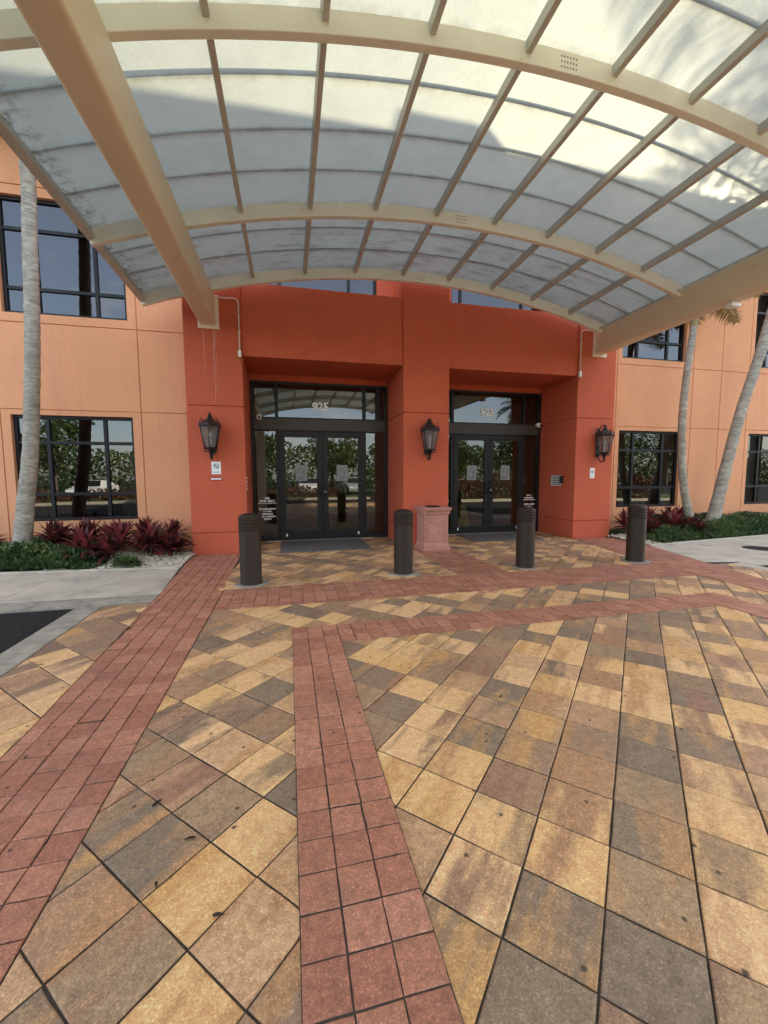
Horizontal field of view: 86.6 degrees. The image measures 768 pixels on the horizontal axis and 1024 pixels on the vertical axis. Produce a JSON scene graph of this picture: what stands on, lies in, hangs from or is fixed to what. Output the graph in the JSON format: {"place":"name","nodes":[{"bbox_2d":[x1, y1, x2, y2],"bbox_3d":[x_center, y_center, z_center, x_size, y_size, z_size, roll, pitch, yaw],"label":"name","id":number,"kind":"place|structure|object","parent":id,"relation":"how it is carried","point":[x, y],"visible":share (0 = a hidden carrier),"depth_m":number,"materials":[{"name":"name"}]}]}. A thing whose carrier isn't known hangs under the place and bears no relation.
{"place":"outdoors","nodes":[
{"label":"outdoors","id":0,"kind":"place"},
{"bbox_2d":[0,572,65,599],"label":"sidewalk","id":1,"kind":"structure","parent":0,"point":[11,584],"depth_m":5.76,"materials":[{"name":"concrete"}]},
{"bbox_2d":[0,569,178,603],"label":"sidewalk","id":2,"kind":"structure","parent":0,"point":[81,585],"depth_m":5.51,"materials":[{"name":"concrete"}]},
{"bbox_2d":[0,540,767,1023],"bbox_3d":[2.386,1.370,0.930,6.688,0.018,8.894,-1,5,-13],"label":"paver court","id":3,"kind":"object","parent":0,"point":[240,949],"visible":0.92,"depth_m":1.72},
{"bbox_2d":[0,553,239,982],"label":"brick band","id":4,"kind":"object","parent":3,"relation":"on","point":[19,852],"visible":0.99,"depth_m":2.21,"materials":[{"name":"red brick"}]},
{"bbox_2d":[212,912,223,916],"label":"dead leaf","id":5,"kind":"object","parent":3,"relation":"on","point":[215,914],"visible":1,"depth_m":1.35,"materials":[{"name":"black plant"}]},
{"bbox_2d":[292,625,463,1023],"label":"brick band","id":6,"kind":"object","parent":3,"relation":"on","point":[326,990],"visible":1,"depth_m":1.48,"materials":[{"name":"red brick"}]},
{"bbox_2d":[0,564,767,757],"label":"paver margin","id":7,"kind":"object","parent":3,"relation":"on","point":[36,689],"visible":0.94,"depth_m":3.14,"materials":[{"name":"beige stone"}]},
{"bbox_2d":[213,571,678,609],"bbox_3d":[1.284,0.968,5.636,6.720,0.001,0.840,-1,5,-13],"label":"band bed","id":8,"kind":"object","parent":3,"relation":"on","point":[359,592],"visible":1,"depth_m":5.17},
{"bbox_2d":[213,563,696,610],"bbox_3d":[1.284,0.969,5.636,6.715,0.015,0.835,-1,5,-13],"label":"brick band","id":9,"kind":"object","parent":3,"relation":"on","point":[492,581],"visible":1,"depth_m":5.46,"materials":[{"name":"red brick"}]},
{"bbox_2d":[336,595,719,640],"bbox_3d":[1.658,1.081,4.301,4.276,0.015,0.416,-1,5,-13],"label":"brick band","id":10,"kind":"object","parent":3,"relation":"on","point":[437,624],"visible":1,"depth_m":4.21,"materials":[{"name":"red brick"}]},
{"bbox_2d":[576,537,702,562],"bbox_3d":[5.006,0.729,8.287,1.070,0.015,2.982,0,5,0],"label":"brick band","id":11,"kind":"object","parent":3,"relation":"on","point":[655,555],"visible":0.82,"depth_m":7.93,"materials":[{"name":"red brick"}]},
{"bbox_2d":[652,562,766,582],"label":"brick band","id":12,"kind":"object","parent":3,"relation":"on","point":[712,571],"visible":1,"depth_m":6.18,"materials":[{"name":"red brick"}]},
{"bbox_2d":[687,592,767,618],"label":"brick band","id":13,"kind":"object","parent":3,"relation":"on","point":[737,604],"visible":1,"depth_m":4.62,"materials":[{"name":"red brick"}]},
{"bbox_2d":[733,580,767,591],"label":"brick band","id":14,"kind":"object","parent":3,"relation":"on","point":[762,586],"visible":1,"depth_m":5.39,"materials":[{"name":"red brick"}]},
{"bbox_2d":[0,565,767,690],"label":"ground","id":15,"kind":"structure","parent":0,"point":[16,628],"depth_m":4.15,"materials":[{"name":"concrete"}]},
{"bbox_2d":[0,605,102,677],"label":"curb","id":16,"kind":"structure","parent":15,"relation":"on","point":[16,655],"depth_m":3.70,"materials":[{"name":"concrete"}]},
{"bbox_2d":[0,594,159,613],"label":"curb","id":17,"kind":"structure","parent":15,"relation":"on","point":[46,605],"depth_m":4.71,"materials":[{"name":"concrete"}]},
{"bbox_2d":[0,566,177,573],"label":"curb","id":18,"kind":"structure","parent":15,"relation":"on","point":[85,570],"depth_m":6.38,"materials":[{"name":"concrete"}]},
{"bbox_2d":[0,548,191,571],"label":"planting bed","id":19,"kind":"object","parent":15,"relation":"on","point":[9,570],"visible":0.07,"depth_m":6.43,"materials":[{"name":"brown soil"}]},
{"bbox_2d":[11,159,40,560],"bbox_3d":[-5.603,-3.959,6.610,3.488,9.655,3.318,-1,5,-13],"label":"palm tree","id":20,"kind":"object","parent":19,"relation":"on","point":[23,525],"visible":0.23,"depth_m":6.63,"materials":[{"name":"grey plant"}]},
{"bbox_2d":[29,516,74,543],"bbox_3d":[-5.718,0.433,7.124,0.863,0.745,0.791,-1,5,-13],"label":"ti plant","id":21,"kind":"object","parent":19,"relation":"on","point":[58,528],"visible":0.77,"depth_m":7.06,"materials":[{"name":"red plant"}]},
{"bbox_2d":[0,535,142,570],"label":"ground cover","id":22,"kind":"object","parent":19,"relation":"on","point":[45,553],"visible":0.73,"depth_m":6.53,"materials":[{"name":"green plant"}]},
{"bbox_2d":[62,516,103,544],"bbox_3d":[-5.393,0.431,7.394,0.878,0.702,0.790,-1,5,-13],"label":"ti plant","id":23,"kind":"object","parent":19,"relation":"on","point":[87,522],"visible":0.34,"depth_m":7.35,"materials":[{"name":"red plant"}]},
{"bbox_2d":[59,523,108,561],"bbox_3d":[-4.987,0.529,6.766,0.892,0.691,0.753,3,6,34],"label":"ti plant","id":24,"kind":"object","parent":19,"relation":"on","point":[81,538],"visible":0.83,"depth_m":6.70,"materials":[{"name":"red plant"}]},
{"bbox_2d":[88,516,140,550],"bbox_3d":[-4.882,0.413,7.340,0.869,0.746,0.825,-1,5,-13],"label":"ti plant","id":25,"kind":"object","parent":19,"relation":"on","point":[111,528],"visible":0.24,"depth_m":7.34,"materials":[{"name":"red plant"}]},
{"bbox_2d":[86,518,143,565],"bbox_3d":[-4.594,0.481,6.904,0.881,0.824,0.943,4,6,41],"label":"ti plant","id":26,"kind":"object","parent":19,"relation":"on","point":[108,544],"visible":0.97,"depth_m":6.83,"materials":[{"name":"red plant"}]},
{"bbox_2d":[44,548,195,570],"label":"river rocks","id":27,"kind":"object","parent":19,"relation":"on","point":[179,559],"visible":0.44,"depth_m":7.03,"materials":[{"name":"white stone"}]},
{"bbox_2d":[128,516,164,547],"bbox_3d":[-4.531,0.419,7.745,0.732,0.738,0.841,-5,7,-43],"label":"ti plant","id":28,"kind":"object","parent":19,"relation":"on","point":[142,524],"visible":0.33,"depth_m":7.64,"materials":[{"name":"red plant"}]},
{"bbox_2d":[123,518,182,556],"bbox_3d":[-4.208,0.501,7.350,0.912,0.817,1.003,-5,7,-43],"label":"ti plant","id":29,"kind":"object","parent":19,"relation":"on","point":[151,534],"visible":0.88,"depth_m":7.26,"materials":[{"name":"red plant"}]},
{"bbox_2d":[152,529,195,556],"bbox_3d":[-3.814,0.584,7.337,0.656,0.555,0.770,0,5,1],"label":"ti plant","id":30,"kind":"object","parent":19,"relation":"on","point":[177,541],"visible":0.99,"depth_m":7.31,"materials":[{"name":"red plant"}]},
{"bbox_2d":[161,517,190,546],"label":"ti plant","id":31,"kind":"object","parent":19,"relation":"on","point":[174,525],"visible":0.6,"depth_m":7.68,"materials":[{"name":"red plant"}]},
{"bbox_2d":[0,0,767,357],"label":"entrance canopy","id":32,"kind":"object","parent":15,"relation":"on","point":[598,168],"visible":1,"depth_m":4.56,"materials":[{"name":"beige metal"}]},
{"bbox_2d":[725,301,740,308],"bbox_3d":[5.576,-3.314,6.506,0.180,0.099,0.120,-1,5,-13],"label":"flood light","id":33,"kind":"object","parent":32,"relation":"attached to","point":[732,304],"visible":1,"depth_m":6.47,"materials":[{"name":"white plastic"}]},
{"bbox_2d":[0,136,767,554],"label":"office building","id":34,"kind":"structure","parent":15,"relation":"on","point":[362,380],"depth_m":8.66,"materials":[{"name":"orange paint"}]},
{"bbox_2d":[0,195,126,320],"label":"window","id":35,"kind":"structure","parent":34,"relation":"in","point":[76,281],"depth_m":7.42,"materials":[{"name":"blue glass"}]},
{"bbox_2d":[13,415,137,520],"bbox_3d":[-5.798,-0.821,7.757,1.985,1.960,0.070,-1,5,-13],"label":"window","id":36,"kind":"structure","parent":34,"relation":"in","point":[86,468],"depth_m":7.77,"materials":[{"name":"glass"}]},
{"bbox_2d":[198,412,220,459],"bbox_3d":[-3.153,-1.378,7.396,0.358,0.853,0.430,-1,5,-13],"label":"wall lantern","id":37,"kind":"object","parent":34,"relation":"attached to","point":[209,426],"depth_m":7.30,"materials":[{"name":"black metal"}]},
{"bbox_2d":[211,462,220,473],"bbox_3d":[-3.154,-0.828,7.657,0.165,0.235,0.009,-1,5,-13],"label":"no smoking sign","id":38,"kind":"object","parent":34,"relation":"attached to","point":[216,467],"visible":1,"depth_m":7.66,"materials":[{"name":"white plastic"}]},
{"bbox_2d":[210,477,222,480],"bbox_3d":[-3.158,-0.624,7.674,0.215,0.060,0.009,-1,5,-13],"label":"wall sign","id":39,"kind":"object","parent":34,"relation":"attached to","point":[215,478],"visible":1,"depth_m":7.67,"materials":[{"name":"white plastic"}]},
{"bbox_2d":[216,297,251,371],"bbox_3d":[-2.731,-3.333,7.891,0.374,1.259,1.055,1,5,17],"label":"conduit","id":40,"kind":"object","parent":34,"relation":"attached to","point":[239,350],"visible":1,"depth_m":7.52,"materials":[{"name":"white plastic"}]},
{"bbox_2d":[296,465,306,480],"bbox_3d":[-1.898,-0.897,9.364,0.260,0.370,0.010,-1,5,-13],"label":"notice","id":41,"kind":"object","parent":34,"relation":"attached to","point":[301,472],"visible":1,"depth_m":9.37,"materials":[{"name":"grey paper"}]},
{"bbox_2d":[279,431,323,539],"bbox_3d":[-1.896,-0.593,9.368,0.962,2.488,0.126,-1,5,-13],"label":"door","id":42,"kind":"structure","parent":34,"relation":"in","point":[301,502],"depth_m":9.40,"materials":[{"name":"glass"}]},
{"bbox_2d":[269,280,375,294],"bbox_3d":[-1.444,-5.497,8.665,2.590,1.800,0.070,-1,5,-13],"label":"window","id":43,"kind":"structure","parent":34,"relation":"in","point":[352,286],"depth_m":8.83,"materials":[{"name":"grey glass"}]},
{"bbox_2d":[337,465,347,480],"bbox_3d":[-0.983,-0.919,9.576,0.260,0.370,0.010,-1,5,-13],"label":"notice","id":44,"kind":"object","parent":34,"relation":"attached to","point":[342,472],"visible":1,"depth_m":9.58,"materials":[{"name":"grey paper"}]},
{"bbox_2d":[322,432,363,538],"bbox_3d":[-0.953,-0.615,9.586,0.962,2.488,0.126,-1,5,-13],"label":"door","id":45,"kind":"structure","parent":34,"relation":"in","point":[343,501],"depth_m":9.62,"materials":[{"name":"glass"}]},
{"bbox_2d":[420,418,439,459],"bbox_3d":[0.938,-1.490,8.342,0.358,0.853,0.430,-1,5,-13],"label":"wall lantern","id":46,"kind":"object","parent":34,"relation":"attached to","point":[429,430],"depth_m":8.25,"materials":[{"name":"black metal"}]},
{"bbox_2d":[453,435,488,533],"bbox_3d":[2.214,-0.690,10.320,0.962,2.488,0.126,-1,5,-13],"label":"door","id":47,"kind":"structure","parent":34,"relation":"in","point":[470,497],"depth_m":10.35,"materials":[{"name":"glass"}]},
{"bbox_2d":[467,465,476,479],"bbox_3d":[2.222,-0.995,10.319,0.260,0.370,0.010,-1,5,-13],"label":"notice","id":48,"kind":"object","parent":34,"relation":"attached to","point":[471,472],"visible":1,"depth_m":10.32,"materials":[{"name":"grey paper"}]},
{"bbox_2d":[451,289,543,311],"bbox_3d":[2.758,-5.596,9.639,2.580,1.800,0.070,-1,5,-13],"label":"window","id":49,"kind":"structure","parent":34,"relation":"in","point":[457,296],"depth_m":9.59,"materials":[{"name":"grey glass"}]},
{"bbox_2d":[500,465,509,479],"bbox_3d":[3.132,-1.017,10.530,0.260,0.370,0.010,-1,5,-13],"label":"notice","id":50,"kind":"object","parent":34,"relation":"attached to","point":[505,473],"visible":1,"depth_m":10.53,"materials":[{"name":"grey paper"}]},
{"bbox_2d":[488,436,522,532],"bbox_3d":[3.147,-0.712,10.536,0.942,2.488,0.126,-1,5,-13],"label":"door","id":51,"kind":"structure","parent":34,"relation":"in","point":[504,496],"depth_m":10.56,"materials":[{"name":"glass"}]},
{"bbox_2d":[551,475,563,485],"bbox_3d":[4.241,-0.774,10.042,0.069,0.260,0.475,-1,5,-13],"label":"intercom","id":52,"kind":"object","parent":34,"relation":"attached to","point":[556,480],"visible":1,"depth_m":10.06,"materials":[{"name":"metal"}]},
{"bbox_2d":[550,330,593,387],"bbox_3d":[4.307,-3.506,9.540,0.329,1.249,1.026,-4,6,-40],"label":"conduit","id":53,"kind":"object","parent":34,"relation":"attached to","point":[580,371],"visible":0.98,"depth_m":9.18,"materials":[{"name":"white plastic"}]},
{"bbox_2d":[590,468,594,477],"bbox_3d":[4.872,-0.908,9.526,0.125,0.235,0.009,-1,5,-13],"label":"wall sign","id":54,"kind":"object","parent":34,"relation":"attached to","point":[592,472],"visible":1,"depth_m":9.52,"materials":[{"name":"white plastic"}]},
{"bbox_2d":[595,425,614,461],"bbox_3d":[5.029,-1.562,9.292,0.358,0.853,0.430,-1,5,-13],"label":"wall lantern","id":55,"kind":"object","parent":34,"relation":"attached to","point":[604,438],"depth_m":9.21,"materials":[{"name":"black metal"}]},
{"bbox_2d":[616,431,677,506],"bbox_3d":[6.861,-1.121,10.690,1.940,1.960,0.070,-1,5,-13],"label":"window","id":56,"kind":"structure","parent":34,"relation":"in","point":[647,460],"depth_m":10.70,"materials":[{"name":"glass"}]},
{"bbox_2d":[622,323,684,361],"bbox_3d":[6.846,-4.870,10.371,1.940,1.995,0.070,-1,5,-13],"label":"window","id":57,"kind":"structure","parent":34,"relation":"in","point":[667,345],"depth_m":10.48,"materials":[{"name":"black glass"}]},
{"bbox_2d":[744,434,767,503],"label":"window","id":58,"kind":"structure","parent":34,"relation":"in","point":[756,482],"depth_m":11.54,"materials":[{"name":"glass"}]},
{"bbox_2d":[755,293,767,367],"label":"window","id":59,"kind":"structure","parent":34,"relation":"in","point":[763,301],"depth_m":11.15,"materials":[{"name":"glass"}]},
{"bbox_2d":[606,526,766,540],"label":"planting bed","id":60,"kind":"object","parent":15,"relation":"on","point":[687,540],"visible":0.05,"depth_m":9.69,"materials":[{"name":"brown soil"}]},
{"bbox_2d":[611,507,626,533],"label":"ti plant","id":61,"kind":"object","parent":60,"relation":"on","point":[623,520],"visible":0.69,"depth_m":9.70,"materials":[{"name":"red plant"}]},
{"bbox_2d":[607,533,679,544],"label":"river rocks","id":62,"kind":"object","parent":60,"relation":"on","point":[623,536],"visible":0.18,"depth_m":9.38,"materials":[{"name":"white stone"}]},
{"bbox_2d":[645,505,660,525],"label":"ti plant","id":63,"kind":"object","parent":60,"relation":"on","point":[650,512],"visible":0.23,"depth_m":9.74,"materials":[{"name":"red plant"}]},
{"bbox_2d":[646,517,664,533],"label":"ti plant","id":64,"kind":"object","parent":60,"relation":"on","point":[652,523],"visible":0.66,"depth_m":9.29,"materials":[{"name":"red plant"}]},
{"bbox_2d":[655,505,682,523],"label":"ti plant","id":65,"kind":"object","parent":60,"relation":"on","point":[666,512],"visible":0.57,"depth_m":9.99,"materials":[{"name":"red plant"}]},
{"bbox_2d":[661,508,694,533],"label":"ti plant","id":66,"kind":"object","parent":60,"relation":"on","point":[675,517],"visible":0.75,"depth_m":9.42,"materials":[{"name":"red plant"}]},
{"bbox_2d":[676,505,696,515],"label":"ti plant","id":67,"kind":"object","parent":60,"relation":"on","point":[680,511],"visible":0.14,"depth_m":10.38,"materials":[{"name":"red plant"}]},
{"bbox_2d":[609,511,767,542],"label":"ground cover","id":68,"kind":"object","parent":60,"relation":"on","point":[738,523],"visible":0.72,"depth_m":9.68,"materials":[{"name":"green plant"}]},
{"bbox_2d":[680,514,714,534],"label":"ti plant","id":69,"kind":"object","parent":60,"relation":"on","point":[699,525],"visible":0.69,"depth_m":9.36,"materials":[{"name":"red plant"}]},
{"bbox_2d":[677,293,763,517],"bbox_3d":[7.338,-2.690,9.778,2.441,6.483,2.368,-1,5,-13],"label":"palm tree","id":70,"kind":"object","parent":60,"relation":"on","point":[682,470],"visible":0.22,"depth_m":9.70,"materials":[{"name":"grey plant"}]},
{"bbox_2d":[705,308,767,521],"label":"palm tree","id":71,"kind":"object","parent":60,"relation":"on","point":[715,508],"visible":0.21,"depth_m":10.04,"materials":[{"name":"grey plant"}]},
{"bbox_2d":[649,534,767,545],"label":"curb","id":72,"kind":"structure","parent":15,"relation":"on","point":[707,540],"depth_m":9.16,"materials":[{"name":"concrete"}]},
{"bbox_2d":[730,563,767,570],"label":"curb","id":73,"kind":"structure","parent":15,"relation":"on","point":[753,566],"depth_m":6.53,"materials":[{"name":"concrete"}]},
{"bbox_2d":[736,559,767,565],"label":"curb","id":74,"kind":"structure","parent":15,"relation":"on","point":[761,562],"depth_m":6.80,"materials":[{"name":"concrete"}]},
{"bbox_2d":[218,531,634,590],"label":"entry paving","id":75,"kind":"structure","parent":0,"point":[376,562],"depth_m":7.14,"materials":[{"name":"beige stone"}]},
{"bbox_2d":[234,580,269,588],"bbox_3d":[-1.814,0.990,5.575,0.404,0.020,0.450,2,5,22],"label":"concrete patch","id":76,"kind":"object","parent":75,"relation":"on","point":[263,583],"visible":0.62,"depth_m":5.48,"materials":[{"name":"grey concrete"}]},
{"bbox_2d":[238,513,261,585],"bbox_3d":[-1.827,0.496,5.565,0.295,0.968,0.295,-1,5,-13],"label":"bollard","id":77,"kind":"object","parent":76,"relation":"on","point":[249,525],"visible":1,"depth_m":5.45,"materials":[{"name":"brown plastic"}]},
{"bbox_2d":[268,537,371,541],"bbox_3d":[-1.463,0.650,9.529,2.420,0.024,0.115,-1,5,-13],"label":"threshold","id":78,"kind":"object","parent":75,"relation":"on","point":[319,539],"visible":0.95,"depth_m":9.50,"materials":[{"name":"metal"}]},
{"bbox_2d":[280,538,371,552],"bbox_3d":[-1.285,0.707,8.764,1.820,0.012,1.440,-1,5,-13],"label":"door mat","id":79,"kind":"object","parent":75,"relation":"on","point":[322,545],"depth_m":8.64,"materials":[{"name":"grey rubber"}]},
{"bbox_2d":[388,570,421,576],"bbox_3d":[0.285,0.929,6.181,0.501,0.020,0.447,-1,5,-13],"label":"concrete patch","id":80,"kind":"object","parent":75,"relation":"on","point":[414,573],"visible":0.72,"depth_m":6.06,"materials":[{"name":"grey concrete"}]},
{"bbox_2d":[393,509,412,574],"bbox_3d":[0.292,0.439,6.143,0.295,0.968,0.295,-1,5,-13],"label":"bollard","id":81,"kind":"object","parent":80,"relation":"on","point":[403,540],"visible":1,"depth_m":6.03,"materials":[{"name":"brown plastic"}]},
{"bbox_2d":[448,532,508,534],"bbox_3d":[2.618,0.554,10.475,2.300,0.024,0.115,-1,5,-13],"label":"threshold","id":82,"kind":"object","parent":75,"relation":"on","point":[479,533],"visible":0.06,"depth_m":10.40,"materials":[{"name":"metal"}]},
{"bbox_2d":[457,532,542,541],"bbox_3d":[2.764,0.598,9.846,1.700,0.012,1.160,-1,5,-13],"label":"door mat","id":83,"kind":"object","parent":75,"relation":"on","point":[488,537],"depth_m":9.71,"materials":[{"name":"grey rubber"}]},
{"bbox_2d":[511,565,538,569],"bbox_3d":[2.274,0.890,6.546,0.356,0.020,0.395,-3,6,-33],"label":"concrete patch","id":84,"kind":"object","parent":75,"relation":"on","point":[534,568],"visible":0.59,"depth_m":6.43,"materials":[{"name":"grey concrete"}]},
{"bbox_2d":[515,507,535,567],"bbox_3d":[2.273,0.397,6.540,0.295,0.968,0.295,-1,5,-13],"label":"bollard","id":85,"kind":"object","parent":84,"relation":"on","point":[525,533],"visible":1,"depth_m":6.43,"materials":[{"name":"brown plastic"}]},
{"bbox_2d":[620,558,651,563],"bbox_3d":[4.304,0.846,6.972,0.420,0.020,0.422,-4,6,-35],"label":"concrete patch","id":86,"kind":"object","parent":75,"relation":"on","point":[631,562],"visible":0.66,"depth_m":6.88,"materials":[{"name":"grey concrete"}]},
{"bbox_2d":[625,504,647,561],"bbox_3d":[4.317,0.352,6.973,0.295,0.968,0.295,-1,5,-13],"label":"bollard","id":87,"kind":"object","parent":86,"relation":"on","point":[636,531],"visible":1,"depth_m":6.87,"materials":[{"name":"brown plastic"}]},
{"bbox_2d":[652,543,767,561],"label":"sidewalk","id":88,"kind":"structure","parent":0,"point":[704,553],"depth_m":7.64,"materials":[{"name":"concrete"}]},
{"bbox_2d":[690,538,767,554],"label":"sidewalk","id":89,"kind":"structure","parent":0,"point":[735,544],"depth_m":8.62,"materials":[{"name":"concrete"}]},
{"bbox_2d":[742,546,767,550],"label":"drain cover","id":90,"kind":"object","parent":89,"relation":"on","point":[761,548],"visible":1,"depth_m":8.21,"materials":[{"name":"metal"}]},
{"bbox_2d":[737,536,767,542],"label":"sidewalk","id":91,"kind":"structure","parent":0,"point":[762,538],"depth_m":9.44,"materials":[{"name":"concrete"}]},
{"label":"band bed","id":92,"kind":"structure","parent":0,"visible":0},
{"bbox_2d":[413,545,506,574],"bbox_3d":[1.194,0.817,7.426,0.796,0.016,2.695,-1,5,-13],"label":"brick band","id":93,"kind":"object","parent":92,"relation":"on","point":[453,560],"visible":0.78,"depth_m":6.91,"materials":[{"name":"red brick"}]},
{"bbox_2d":[414,505,451,551],"bbox_3d":[0.976,0.307,8.229,0.600,0.872,0.600,-1,5,-13],"label":"trash receptacle","id":94,"kind":"object","parent":93,"relation":"on","point":[432,527],"visible":1,"depth_m":8.00,"materials":[{"name":"pink stone"}]}
]}

